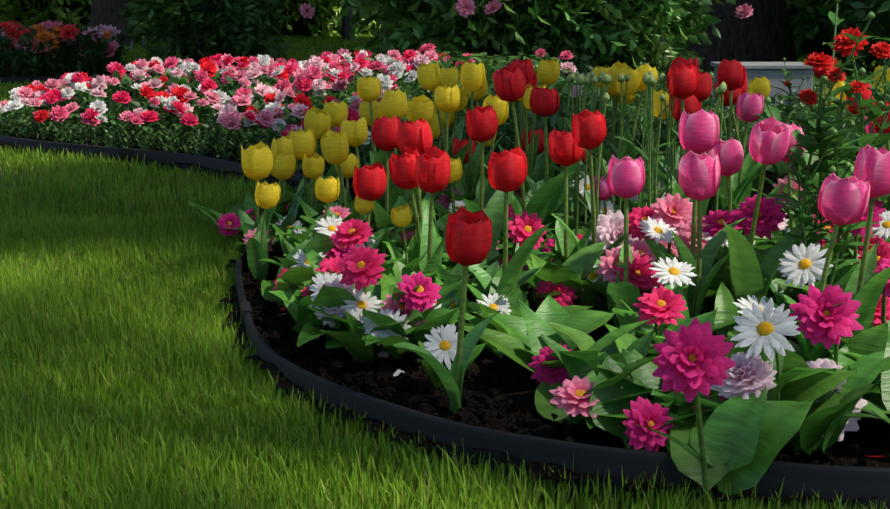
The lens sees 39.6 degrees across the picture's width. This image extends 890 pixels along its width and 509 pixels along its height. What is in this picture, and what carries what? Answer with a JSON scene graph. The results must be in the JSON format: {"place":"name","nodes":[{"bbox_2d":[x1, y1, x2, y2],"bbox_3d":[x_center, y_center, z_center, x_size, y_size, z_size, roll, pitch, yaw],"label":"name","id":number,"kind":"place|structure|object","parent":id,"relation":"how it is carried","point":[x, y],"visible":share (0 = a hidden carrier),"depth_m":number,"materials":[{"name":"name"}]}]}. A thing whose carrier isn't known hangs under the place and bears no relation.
{"place":"outdoors","nodes":[
{"label":"outdoors","id":0,"kind":"place"},
{"bbox_2d":[0,24,887,508],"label":"lawn ground","id":1,"kind":"structure","parent":0,"point":[116,202],"depth_m":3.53,"materials":[{"name":"plant"}]},
{"bbox_2d":[0,69,129,86],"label":"garden edging","id":2,"kind":"object","parent":1,"relation":"on","point":[20,79],"visible":0.1,"depth_m":8.06,"materials":[{"name":"metal"}]},
{"bbox_2d":[0,20,135,76],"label":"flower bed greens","id":3,"kind":"object","parent":1,"relation":"on","point":[14,62],"visible":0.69,"depth_m":8.31,"materials":[{"name":"green plant"}]},
{"bbox_2d":[0,20,120,57],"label":"flowers","id":4,"kind":"object","parent":3,"relation":"on","point":[69,32],"visible":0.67,"depth_m":8.44,"materials":[{"name":"plant"}]},
{"bbox_2d":[89,0,133,47],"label":"tree","id":5,"kind":"object","parent":1,"relation":"on","point":[105,12],"visible":0.36,"depth_m":14.95,"materials":[{"name":"plant"}]},
{"bbox_2d":[341,0,354,40],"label":"trunk","id":6,"kind":"object","parent":1,"relation":"on","point":[346,27],"visible":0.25,"depth_m":18.07,"materials":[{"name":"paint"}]},
{"bbox_2d":[0,0,889,87],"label":"shrub foliage","id":7,"kind":"object","parent":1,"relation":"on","point":[657,40],"visible":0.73,"depth_m":7.12,"materials":[{"name":"green plant"}]},
{"bbox_2d":[299,0,753,18],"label":"flowers","id":8,"kind":"object","parent":7,"relation":"attached to","point":[745,10],"visible":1,"depth_m":6.35,"materials":[{"name":"pink plant"}]},
{"bbox_2d":[0,114,889,508],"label":"edging strip","id":9,"kind":"object","parent":1,"relation":"on","point":[852,482],"visible":0.23,"depth_m":1.32,"materials":[{"name":"black plastic"}]},
{"bbox_2d":[119,148,350,324],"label":"edging joints","id":10,"kind":"object","parent":9,"relation":"attached to","point":[245,307],"visible":0.36,"depth_m":1.92,"materials":[{"name":"black plastic"}]},
{"bbox_2d":[0,89,889,501],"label":"soil bed","id":11,"kind":"object","parent":1,"relation":"on","point":[508,371],"visible":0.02,"depth_m":1.54,"materials":[{"name":"brown soil"}]},
{"bbox_2d":[0,49,889,179],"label":"flower bed greens","id":12,"kind":"object","parent":11,"relation":"on","point":[168,127],"visible":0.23,"depth_m":4.32,"materials":[{"name":"green plant"}]},
{"bbox_2d":[0,43,582,144],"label":"flowers","id":13,"kind":"object","parent":12,"relation":"on","point":[175,98],"visible":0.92,"depth_m":4.54,"materials":[{"name":"pink plant"}]},
{"bbox_2d":[1,128,889,485],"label":"soil clods","id":14,"kind":"object","parent":11,"relation":"on","point":[403,382],"visible":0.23,"depth_m":1.56,"materials":[{"name":"brown soil"}]},
{"bbox_2d":[188,70,889,502],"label":"leaves","id":15,"kind":"object","parent":11,"relation":"on","point":[738,442],"visible":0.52,"depth_m":1.78,"materials":[{"name":"green plant"}]},
{"bbox_2d":[216,55,889,450],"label":"flowers","id":16,"kind":"object","parent":15,"relation":"on","point":[690,361],"visible":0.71,"depth_m":1.88,"materials":[{"name":"plant"}]},
{"bbox_2d":[278,251,881,456],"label":"fallen petals","id":17,"kind":"object","parent":11,"relation":"on","point":[386,355],"visible":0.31,"depth_m":1.68,"materials":[{"name":"pink plant"}]},
{"bbox_2d":[710,62,813,122],"bbox_3d":[1.259,-0.605,4.918,0.370,0.308,0.289,0,11,-1],"label":"stone planter","id":18,"kind":"object","parent":11,"relation":"on","point":[772,72],"visible":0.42,"depth_m":4.78,"materials":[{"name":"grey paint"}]},
{"bbox_2d":[752,0,889,301],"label":"red zinnia flowers","id":19,"kind":"object","parent":11,"relation":"on","point":[827,136],"visible":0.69,"depth_m":1.81,"materials":[{"name":"green plant"}]},
{"bbox_2d":[783,27,889,105],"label":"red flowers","id":20,"kind":"object","parent":19,"relation":"on","point":[816,60],"visible":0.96,"depth_m":1.81,"materials":[{"name":"red plant"}]},
{"bbox_2d":[686,0,797,72],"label":"tree","id":21,"kind":"object","parent":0,"point":[763,33],"visible":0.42,"depth_m":9.32,"materials":[{"name":"plant"}]}
]}

